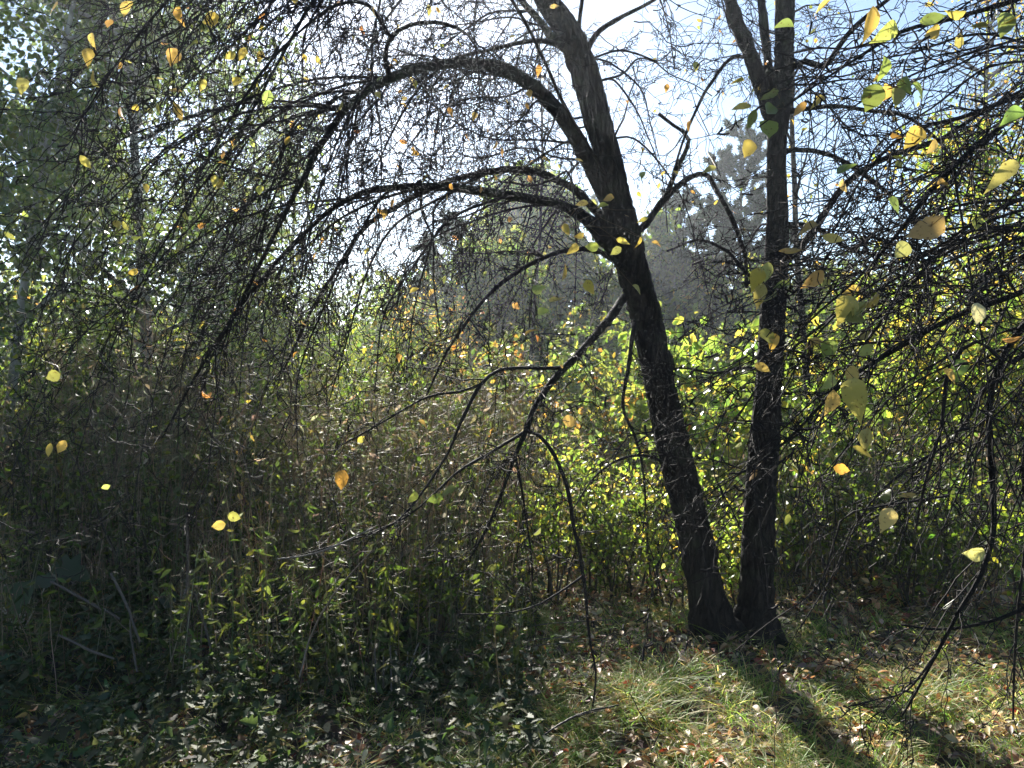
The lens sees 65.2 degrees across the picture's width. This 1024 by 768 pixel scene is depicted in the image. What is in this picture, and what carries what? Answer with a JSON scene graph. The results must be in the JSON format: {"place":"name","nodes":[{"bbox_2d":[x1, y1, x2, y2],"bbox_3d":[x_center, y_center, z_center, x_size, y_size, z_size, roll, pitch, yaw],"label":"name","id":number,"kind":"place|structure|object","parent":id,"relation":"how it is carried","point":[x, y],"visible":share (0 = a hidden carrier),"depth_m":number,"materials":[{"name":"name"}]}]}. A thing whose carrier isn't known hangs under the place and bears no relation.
{"place":"outdoors","nodes":[
{"label":"outdoors","id":0,"kind":"place"},
{"bbox_2d":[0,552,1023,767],"bbox_3d":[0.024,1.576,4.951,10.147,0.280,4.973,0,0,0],"label":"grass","id":1,"kind":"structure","parent":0,"point":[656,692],"depth_m":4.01,"materials":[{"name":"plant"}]},
{"bbox_2d":[534,704,618,743],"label":"fallen twig","id":2,"kind":"object","parent":1,"relation":"on","point":[579,715],"visible":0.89,"depth_m":3.70,"materials":[{"name":"wood"}]},
{"bbox_2d":[980,725,991,737],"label":"fallen leaf","id":3,"kind":"object","parent":1,"relation":"on","point":[987,730],"visible":0.91,"depth_m":3.59,"materials":[{"name":"yellow plant"}]},
{"bbox_2d":[0,395,1023,767],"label":"ground","id":4,"kind":"structure","parent":0,"point":[336,731],"depth_m":4.31,"materials":[{"name":"plant"}]},
{"bbox_2d":[0,553,92,634],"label":"burdock plant","id":5,"kind":"object","parent":4,"relation":"on","point":[72,566],"visible":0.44,"depth_m":4.99,"materials":[{"name":"green plant"}]},
{"bbox_2d":[0,297,111,501],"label":"bush","id":6,"kind":"object","parent":4,"relation":"on","point":[69,340],"visible":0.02,"depth_m":10.93,"materials":[{"name":"green plant"}]},
{"bbox_2d":[0,371,146,607],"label":"weedy shrub","id":7,"kind":"object","parent":4,"relation":"on","point":[36,491],"visible":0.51,"depth_m":5.92,"materials":[{"name":"green plant"}]},
{"bbox_2d":[0,318,185,552],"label":"bush","id":8,"kind":"object","parent":4,"relation":"on","point":[30,356],"visible":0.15,"depth_m":7.51,"materials":[{"name":"green plant"}]},
{"bbox_2d":[0,322,192,513],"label":"bush","id":9,"kind":"object","parent":4,"relation":"on","point":[5,339],"visible":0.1,"depth_m":8.14,"materials":[{"name":"green plant"}]},
{"bbox_2d":[0,0,198,542],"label":"aspen tree","id":10,"kind":"object","parent":4,"relation":"on","point":[22,188],"visible":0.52,"depth_m":8.48,"materials":[{"name":"green plant"}]},
{"bbox_2d":[0,0,206,400],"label":"aspen tree","id":11,"kind":"object","parent":4,"relation":"on","point":[74,147],"visible":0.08,"depth_m":18.32,"materials":[{"name":"green plant"}]},
{"bbox_2d":[33,337,176,577],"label":"weedy shrub","id":12,"kind":"object","parent":4,"relation":"on","point":[110,424],"visible":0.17,"depth_m":6.75,"materials":[{"name":"green plant"}]},
{"bbox_2d":[129,619,137,672],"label":"dry stalk","id":13,"kind":"object","parent":4,"relation":"on","point":[133,651],"visible":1,"depth_m":3.95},
{"bbox_2d":[2,325,266,476],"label":"bush","id":14,"kind":"object","parent":4,"relation":"on","point":[112,380],"depth_m":10.38,"materials":[{"name":"green plant"}]},
{"bbox_2d":[0,301,305,529],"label":"bush","id":15,"kind":"object","parent":4,"relation":"on","point":[34,346],"visible":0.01,"depth_m":8.04,"materials":[{"name":"green plant"}]},
{"bbox_2d":[52,405,259,618],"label":"weedy shrub","id":16,"kind":"object","parent":4,"relation":"on","point":[146,509],"visible":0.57,"depth_m":5.43,"materials":[{"name":"green plant"}]},
{"bbox_2d":[0,0,341,493],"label":"aspen tree","id":17,"kind":"object","parent":4,"relation":"on","point":[54,106],"visible":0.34,"depth_m":9.05,"materials":[{"name":"green plant"}]},
{"bbox_2d":[132,576,219,621],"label":"burdock plant","id":18,"kind":"object","parent":4,"relation":"on","point":[162,601],"visible":0.21,"depth_m":5.21,"materials":[{"name":"green plant"}]},
{"bbox_2d":[185,512,191,688],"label":"dry stalk","id":19,"kind":"object","parent":4,"relation":"on","point":[187,588],"visible":0.56,"depth_m":4.28,"materials":[{"name":"plant"}]},
{"bbox_2d":[88,349,331,566],"bbox_3d":[-3.107,0.760,7.504,2.538,2.176,1.987,0,0,0],"label":"bush","id":20,"kind":"object","parent":4,"relation":"on","point":[253,405],"visible":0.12,"depth_m":7.50,"materials":[{"name":"green plant"}]},
{"bbox_2d":[108,327,326,495],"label":"bush","id":21,"kind":"object","parent":4,"relation":"on","point":[227,376],"depth_m":9.63,"materials":[{"name":"green plant"}]},
{"bbox_2d":[122,0,337,409],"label":"aspen tree","id":22,"kind":"object","parent":4,"relation":"on","point":[185,260],"visible":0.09,"depth_m":18.95,"materials":[{"name":"green plant"}]},
{"bbox_2d":[158,397,324,594],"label":"weedy shrub","id":23,"kind":"object","parent":4,"relation":"on","point":[260,503],"visible":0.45,"depth_m":6.32,"materials":[{"name":"green plant"}]},
{"bbox_2d":[102,294,387,538],"bbox_3d":[-2.738,0.339,8.627,2.850,2.664,1.900,0,0,-12],"label":"bush","id":24,"kind":"object","parent":4,"relation":"on","point":[364,349],"visible":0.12,"depth_m":8.42,"materials":[{"name":"green plant"}]},
{"bbox_2d":[0,475,554,711],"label":"short weeds","id":25,"kind":"object","parent":4,"relation":"on","point":[306,608],"visible":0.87,"depth_m":4.33,"materials":[{"name":"plant"}]},
{"bbox_2d":[50,580,119,619],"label":"dry stalk","id":26,"kind":"object","parent":25,"relation":"on","point":[82,598],"visible":0.94,"depth_m":4.24,"materials":[{"name":"plant"}]},
{"bbox_2d":[110,572,140,642],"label":"dry stalk","id":27,"kind":"object","parent":25,"relation":"on","point":[124,600],"visible":0.98,"depth_m":4.11,"materials":[{"name":"plant"}]},
{"bbox_2d":[199,61,360,433],"bbox_3d":[-6.267,-3.438,21.904,4.246,10.397,4.492,0,0,-10],"label":"aspen tree","id":28,"kind":"object","parent":4,"relation":"on","point":[309,179],"visible":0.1,"depth_m":21.52,"materials":[{"name":"green plant"}]},
{"bbox_2d":[0,546,571,767],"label":"ground cover","id":29,"kind":"object","parent":4,"relation":"on","point":[246,688],"visible":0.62,"depth_m":3.88,"materials":[{"name":"green plant"}]},
{"bbox_2d":[57,634,114,659],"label":"dry stalk","id":30,"kind":"object","parent":29,"relation":"on","point":[84,647],"visible":1,"depth_m":3.85,"materials":[{"name":"plant"}]},
{"bbox_2d":[194,592,211,648],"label":"dry stalk","id":31,"kind":"object","parent":29,"relation":"on","point":[205,625],"visible":0.88,"depth_m":4.19,"materials":[{"name":"plant"}]},
{"bbox_2d":[299,549,373,676],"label":"dry stalk","id":32,"kind":"object","parent":29,"relation":"on","point":[322,612],"visible":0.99,"depth_m":3.70,"materials":[{"name":"plant"}]},
{"bbox_2d":[389,646,392,690],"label":"dry stalk","id":33,"kind":"object","parent":29,"relation":"on","point":[390,670],"visible":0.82,"depth_m":3.94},
{"bbox_2d":[436,569,496,648],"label":"dry stalk","id":34,"kind":"object","parent":29,"relation":"on","point":[464,605],"visible":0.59,"depth_m":4.68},
{"bbox_2d":[218,210,393,503],"bbox_3d":[-2.800,-0.344,10.374,2.983,4.006,2.258,0,0,42],"label":"hawthorn","id":35,"kind":"object","parent":4,"relation":"on","point":[292,325],"visible":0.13,"depth_m":10.48,"materials":[{"name":"green plant"}]},
{"bbox_2d":[269,549,349,633],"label":"dry stalk","id":36,"kind":"object","parent":4,"relation":"on","point":[309,582],"visible":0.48,"depth_m":4.92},
{"bbox_2d":[0,298,622,627],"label":"tall weeds","id":37,"kind":"object","parent":4,"relation":"on","point":[175,495],"visible":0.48,"depth_m":5.95,"materials":[{"name":"plant"}]},
{"bbox_2d":[220,329,413,435],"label":"bush","id":38,"kind":"object","parent":4,"relation":"on","point":[346,379],"visible":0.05,"depth_m":14.91,"materials":[{"name":"green plant"}]},
{"bbox_2d":[281,536,382,628],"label":"dry stalk","id":39,"kind":"object","parent":4,"relation":"on","point":[332,573],"visible":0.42,"depth_m":5.09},
{"bbox_2d":[240,326,446,497],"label":"bush","id":40,"kind":"object","parent":4,"relation":"on","point":[367,364],"visible":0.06,"depth_m":11.15,"materials":[{"name":"green plant"}]},
{"bbox_2d":[260,402,428,628],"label":"weedy shrub","id":41,"kind":"object","parent":4,"relation":"on","point":[317,517],"visible":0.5,"depth_m":5.63,"materials":[{"name":"green plant"}]},
{"bbox_2d":[183,432,549,652],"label":"leaning stalks","id":42,"kind":"object","parent":4,"relation":"on","point":[414,534],"visible":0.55,"depth_m":5.07,"materials":[{"name":"plant"}]},
{"bbox_2d":[253,315,490,510],"bbox_3d":[-1.806,0.441,10.514,3.034,2.555,3.132,0,0,0],"label":"bush","id":43,"kind":"object","parent":4,"relation":"on","point":[309,371],"visible":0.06,"depth_m":10.10,"materials":[{"name":"green plant"}]},
{"bbox_2d":[312,270,438,442],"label":"broadleaf tree","id":44,"kind":"object","parent":4,"relation":"on","point":[376,327],"visible":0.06,"depth_m":18.53,"materials":[{"name":"plant"}]},
{"bbox_2d":[0,0,797,706],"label":"apple tree","id":45,"kind":"object","parent":4,"relation":"on","point":[614,228],"visible":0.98,"depth_m":4.06,"materials":[{"name":"brown plant"}]},
{"bbox_2d":[277,520,376,561],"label":"bare twig","id":46,"kind":"object","parent":45,"relation":"attached to","point":[339,543],"visible":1,"depth_m":3.60,"materials":[{"name":"wood"}]},
{"bbox_2d":[319,509,483,661],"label":"shrub","id":47,"kind":"object","parent":4,"relation":"on","point":[425,590],"visible":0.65,"depth_m":4.87,"materials":[{"name":"green plant"}]},
{"bbox_2d":[314,333,493,561],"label":"weedy shrub","id":48,"kind":"object","parent":4,"relation":"on","point":[341,377],"visible":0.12,"depth_m":7.22,"materials":[{"name":"green plant"}]},
{"bbox_2d":[383,639,440,683],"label":"burdock plant","id":49,"kind":"object","parent":4,"relation":"on","point":[429,658],"visible":0.44,"depth_m":4.44,"materials":[{"name":"green plant"}]},
{"bbox_2d":[312,300,522,462],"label":"bush","id":50,"kind":"object","parent":4,"relation":"on","point":[361,337],"visible":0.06,"depth_m":12.42,"materials":[{"name":"green plant"}]},
{"bbox_2d":[351,259,498,474],"bbox_3d":[-1.274,-0.101,11.658,2.414,3.640,2.574,0,0,-32],"label":"hawthorn","id":51,"kind":"object","parent":4,"relation":"on","point":[425,321],"visible":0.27,"depth_m":11.42,"materials":[{"name":"green plant"}]},
{"bbox_2d":[358,337,516,533],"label":"bush","id":52,"kind":"object","parent":4,"relation":"on","point":[424,390],"visible":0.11,"depth_m":8.68,"materials":[{"name":"green plant"}]},
{"bbox_2d":[415,549,504,610],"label":"dry stalk","id":53,"kind":"object","parent":4,"relation":"on","point":[466,570],"visible":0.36,"depth_m":4.98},
{"bbox_2d":[401,503,525,635],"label":"shrub","id":54,"kind":"object","parent":4,"relation":"on","point":[430,566],"visible":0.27,"depth_m":5.21,"materials":[{"name":"green plant"}]},
{"bbox_2d":[410,287,517,448],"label":"broadleaf tree","id":55,"kind":"object","parent":4,"relation":"on","point":[461,342],"visible":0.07,"depth_m":14.91,"materials":[{"name":"green plant"}]},
{"bbox_2d":[395,210,537,428],"bbox_3d":[-1.244,-1.308,20.036,4.585,6.102,3.902,0,0,0],"label":"pine tree","id":56,"kind":"object","parent":4,"relation":"on","point":[443,288],"visible":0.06,"depth_m":19.69,"materials":[{"name":"plant"}]},
{"bbox_2d":[350,301,585,486],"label":"thicket shrub","id":57,"kind":"object","parent":4,"relation":"on","point":[561,356],"visible":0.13,"depth_m":11.71,"materials":[{"name":"green plant"}]},
{"bbox_2d":[394,411,558,576],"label":"weedy shrub","id":58,"kind":"object","parent":4,"relation":"on","point":[443,480],"visible":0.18,"depth_m":6.46,"materials":[{"name":"green plant"}]},
{"bbox_2d":[434,223,579,453],"bbox_3d":[-0.480,-0.904,17.521,3.095,5.180,3.058,0,0,-30],"label":"broadleaf tree","id":59,"kind":"object","parent":4,"relation":"on","point":[511,314],"visible":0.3,"depth_m":17.06,"materials":[{"name":"plant"}]},
{"bbox_2d":[0,243,1022,435],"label":"distant wood","id":60,"kind":"object","parent":4,"relation":"on","point":[578,296],"visible":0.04,"depth_m":23.10,"materials":[{"name":"plant"}]},
{"bbox_2d":[512,554,556,606],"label":"dry stalk","id":61,"kind":"object","parent":4,"relation":"on","point":[533,576],"visible":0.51,"depth_m":5.51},
{"bbox_2d":[458,0,617,402],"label":"bare tree","id":62,"kind":"object","parent":4,"relation":"on","point":[536,279],"visible":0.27,"depth_m":12.03,"materials":[{"name":"plant"}]},
{"bbox_2d":[441,157,635,414],"bbox_3d":[1.048,-2.921,25.864,7.034,9.286,6.440,0,0,25],"label":"broadleaf tree","id":63,"kind":"object","parent":4,"relation":"on","point":[590,259],"visible":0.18,"depth_m":24.20,"materials":[{"name":"plant"}]},
{"bbox_2d":[510,531,568,584],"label":"dry stalk","id":64,"kind":"object","parent":4,"relation":"on","point":[542,551],"visible":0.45,"depth_m":5.71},
{"bbox_2d":[501,636,579,643],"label":"dry stalk","id":65,"kind":"object","parent":4,"relation":"on","point":[546,638],"visible":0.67,"depth_m":4.80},
{"bbox_2d":[479,438,617,607],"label":"shrub","id":66,"kind":"object","parent":4,"relation":"on","point":[540,519],"visible":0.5,"depth_m":5.93,"materials":[{"name":"green plant"}]},
{"bbox_2d":[491,619,611,629],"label":"dry stalk","id":67,"kind":"object","parent":4,"relation":"on","point":[566,622],"visible":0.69,"depth_m":5.08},
{"bbox_2d":[521,641,583,647],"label":"dry stalk","id":68,"kind":"object","parent":4,"relation":"on","point":[554,643],"visible":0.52,"depth_m":4.71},
{"bbox_2d":[445,300,697,505],"bbox_3d":[0.503,0.300,10.086,3.129,2.899,3.421,0,0,0],"label":"thicket shrub","id":69,"kind":"object","parent":4,"relation":"on","point":[531,380],"visible":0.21,"depth_m":10.71,"materials":[{"name":"green plant"}]},
{"bbox_2d":[498,418,653,574],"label":"shrub","id":70,"kind":"object","parent":4,"relation":"on","point":[579,453],"visible":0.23,"depth_m":7.28,"materials":[{"name":"green plant"}]},
{"bbox_2d":[520,311,641,460],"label":"thicket shrub","id":71,"kind":"object","parent":4,"relation":"on","point":[610,333],"visible":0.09,"depth_m":14.33,"materials":[{"name":"green plant"}]},
{"bbox_2d":[574,174,615,308],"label":"pine tree","id":72,"kind":"object","parent":4,"relation":"on","point":[593,196],"visible":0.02,"depth_m":29.96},
{"bbox_2d":[552,483,660,601],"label":"shrub","id":73,"kind":"object","parent":4,"relation":"on","point":[608,541],"visible":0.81,"depth_m":5.95,"materials":[{"name":"green plant"}]},
{"bbox_2d":[488,348,737,534],"bbox_3d":[1.086,0.641,9.347,3.166,2.116,1.985,0,0,30],"label":"thicket shrub","id":74,"kind":"object","parent":4,"relation":"on","point":[592,408],"visible":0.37,"depth_m":9.13,"materials":[{"name":"green plant"}]},
{"bbox_2d":[516,311,740,492],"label":"thicket shrub","id":75,"kind":"object","parent":4,"relation":"on","point":[669,336],"visible":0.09,"depth_m":11.16,"materials":[{"name":"green plant"}]},
{"bbox_2d":[541,429,720,596],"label":"shrub","id":76,"kind":"object","parent":4,"relation":"on","point":[701,475],"visible":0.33,"depth_m":6.26,"materials":[{"name":"green plant"}]},
{"bbox_2d":[629,756,640,767],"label":"fallen leaf","id":77,"kind":"object","parent":4,"relation":"on","point":[635,758],"visible":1,"depth_m":3.45,"materials":[{"name":"beige plant"}]},
{"bbox_2d":[602,460,687,611],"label":"shrub","id":78,"kind":"object","parent":4,"relation":"on","point":[637,509],"visible":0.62,"depth_m":5.88,"materials":[{"name":"green plant"}]},
{"bbox_2d":[567,199,732,422],"bbox_3d":[4.417,-2.066,26.315,5.754,7.535,6.440,0,0,0],"label":"broadleaf tree","id":79,"kind":"object","parent":4,"relation":"on","point":[670,273],"visible":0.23,"depth_m":24.57,"materials":[{"name":"plant"}]},
{"bbox_2d":[613,391,748,536],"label":"shrub","id":80,"kind":"object","parent":4,"relation":"on","point":[702,428],"visible":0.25,"depth_m":7.55,"materials":[{"name":"green plant"}]},
{"bbox_2d":[660,182,732,393],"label":"pine tree","id":81,"kind":"object","parent":4,"relation":"on","point":[685,233],"visible":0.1,"depth_m":27.46,"materials":[{"name":"plant"}]},
{"bbox_2d":[656,116,821,382],"bbox_3d":[7.111,-3.125,23.996,5.127,9.614,5.087,0,0,23],"label":"pine tree","id":82,"kind":"object","parent":4,"relation":"on","point":[726,163],"visible":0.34,"depth_m":23.44,"materials":[{"name":"plant"}]},
{"bbox_2d":[707,496,788,605],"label":"shrub","id":83,"kind":"object","parent":4,"relation":"on","point":[734,571],"visible":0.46,"depth_m":5.80,"materials":[{"name":"green plant"}]},
{"bbox_2d":[474,400,1023,603],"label":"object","id":84,"kind":"object","parent":4,"relation":"on","point":[792,478],"visible":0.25,"depth_m":6.53,"materials":[{"name":"plant"}]},
{"bbox_2d":[600,301,899,523],"bbox_3d":[2.530,0.368,8.618,2.297,2.731,3.254,0,0,-26],"label":"thicket shrub","id":85,"kind":"object","parent":4,"relation":"on","point":[622,338],"visible":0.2,"depth_m":8.80,"materials":[{"name":"green plant"}]},
{"bbox_2d":[501,0,1023,767],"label":"apple tree","id":86,"kind":"object","parent":4,"relation":"on","point":[929,222],"visible":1,"depth_m":2.74,"materials":[{"name":"brown plant"}]},
{"bbox_2d":[696,252,839,400],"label":"broadleaf tree","id":87,"kind":"object","parent":4,"relation":"on","point":[749,314],"visible":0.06,"depth_m":20.04,"materials":[{"name":"green plant"}]},
{"bbox_2d":[675,318,877,490],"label":"thicket shrub","id":88,"kind":"object","parent":4,"relation":"on","point":[719,357],"visible":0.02,"depth_m":13.55,"materials":[{"name":"green plant"}]},
{"bbox_2d":[691,1,884,512],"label":"bare tree","id":89,"kind":"object","parent":4,"relation":"on","point":[795,187],"visible":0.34,"depth_m":9.00,"materials":[{"name":"brown plant"}]},
{"bbox_2d":[597,0,1023,653],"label":"apple tree","id":90,"kind":"object","parent":4,"relation":"on","point":[747,598],"visible":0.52,"depth_m":5.04,"materials":[{"name":"brown plant"}]},
{"bbox_2d":[775,446,865,593],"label":"shrub","id":91,"kind":"object","parent":4,"relation":"on","point":[795,548],"visible":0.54,"depth_m":6.41,"materials":[{"name":"green plant"}]},
{"bbox_2d":[689,276,978,523],"bbox_3d":[3.534,0.141,9.971,3.201,3.014,3.132,0,0,-19],"label":"thicket shrub","id":92,"kind":"object","parent":4,"relation":"on","point":[802,388],"visible":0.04,"depth_m":9.66,"materials":[{"name":"green plant"}]},
{"bbox_2d":[775,380,907,558],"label":"shrub","id":93,"kind":"object","parent":4,"relation":"on","point":[813,452],"visible":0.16,"depth_m":7.48,"materials":[{"name":"green plant"}]},
{"bbox_2d":[732,278,955,456],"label":"thicket shrub","id":94,"kind":"object","parent":4,"relation":"on","point":[861,355],"visible":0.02,"depth_m":15.04,"materials":[{"name":"green plant"}]},
{"bbox_2d":[799,446,931,584],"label":"shrub","id":95,"kind":"object","parent":4,"relation":"on","point":[849,554],"visible":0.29,"depth_m":6.50,"materials":[{"name":"green plant"}]},
{"bbox_2d":[735,303,1020,513],"bbox_3d":[5.409,0.373,10.569,4.231,3.015,3.652,0,0,28],"label":"thicket shrub","id":96,"kind":"object","parent":4,"relation":"on","point":[841,334],"visible":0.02,"depth_m":10.06,"materials":[{"name":"green plant"}]},
{"bbox_2d":[781,413,1018,561],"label":"shrub","id":97,"kind":"object","parent":4,"relation":"on","point":[927,445],"visible":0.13,"depth_m":7.36,"materials":[{"name":"green plant"}]},
{"bbox_2d":[842,485,981,611],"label":"shrub","id":98,"kind":"object","parent":4,"relation":"on","point":[897,569],"visible":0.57,"depth_m":5.85,"materials":[{"name":"green plant"}]},
{"bbox_2d":[828,257,1000,514],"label":"thicket shrub","id":99,"kind":"object","parent":4,"relation":"on","point":[921,366],"visible":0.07,"depth_m":9.35,"materials":[{"name":"green plant"}]},
{"bbox_2d":[849,275,1023,525],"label":"thicket shrub","id":100,"kind":"object","parent":4,"relation":"on","point":[869,406],"visible":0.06,"depth_m":8.47,"materials":[{"name":"green plant"}]},
{"bbox_2d":[852,80,1023,533],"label":"broadleaf tree","id":101,"kind":"object","parent":4,"relation":"on","point":[937,152],"visible":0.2,"depth_m":8.32,"materials":[{"name":"green plant"}]},
{"bbox_2d":[853,458,1023,617],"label":"shrub","id":102,"kind":"object","parent":4,"relation":"on","point":[948,547],"visible":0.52,"depth_m":5.66,"materials":[{"name":"green plant"}]},
{"bbox_2d":[854,0,1023,286],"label":"bare tree","id":103,"kind":"object","parent":4,"relation":"on","point":[993,73],"visible":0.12,"depth_m":23.62,"materials":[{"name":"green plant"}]},
{"bbox_2d":[855,383,1023,545],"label":"shrub","id":104,"kind":"object","parent":4,"relation":"on","point":[979,455],"visible":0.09,"depth_m":7.74,"materials":[{"name":"green plant"}]},
{"bbox_2d":[928,0,1023,337],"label":"broadleaf tree","id":105,"kind":"object","parent":4,"relation":"on","point":[1011,12],"visible":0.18,"depth_m":12.05,"materials":[{"name":"green plant"}]},
{"bbox_2d":[931,452,1023,626],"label":"shrub","id":106,"kind":"object","parent":4,"relation":"on","point":[1017,552],"visible":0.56,"depth_m":5.24,"materials":[{"name":"green plant"}]},
{"bbox_2d":[0,0,1023,391],"label":"sky","id":107,"kind":"structure","parent":0,"point":[609,9],"materials":[{"name":"white"}]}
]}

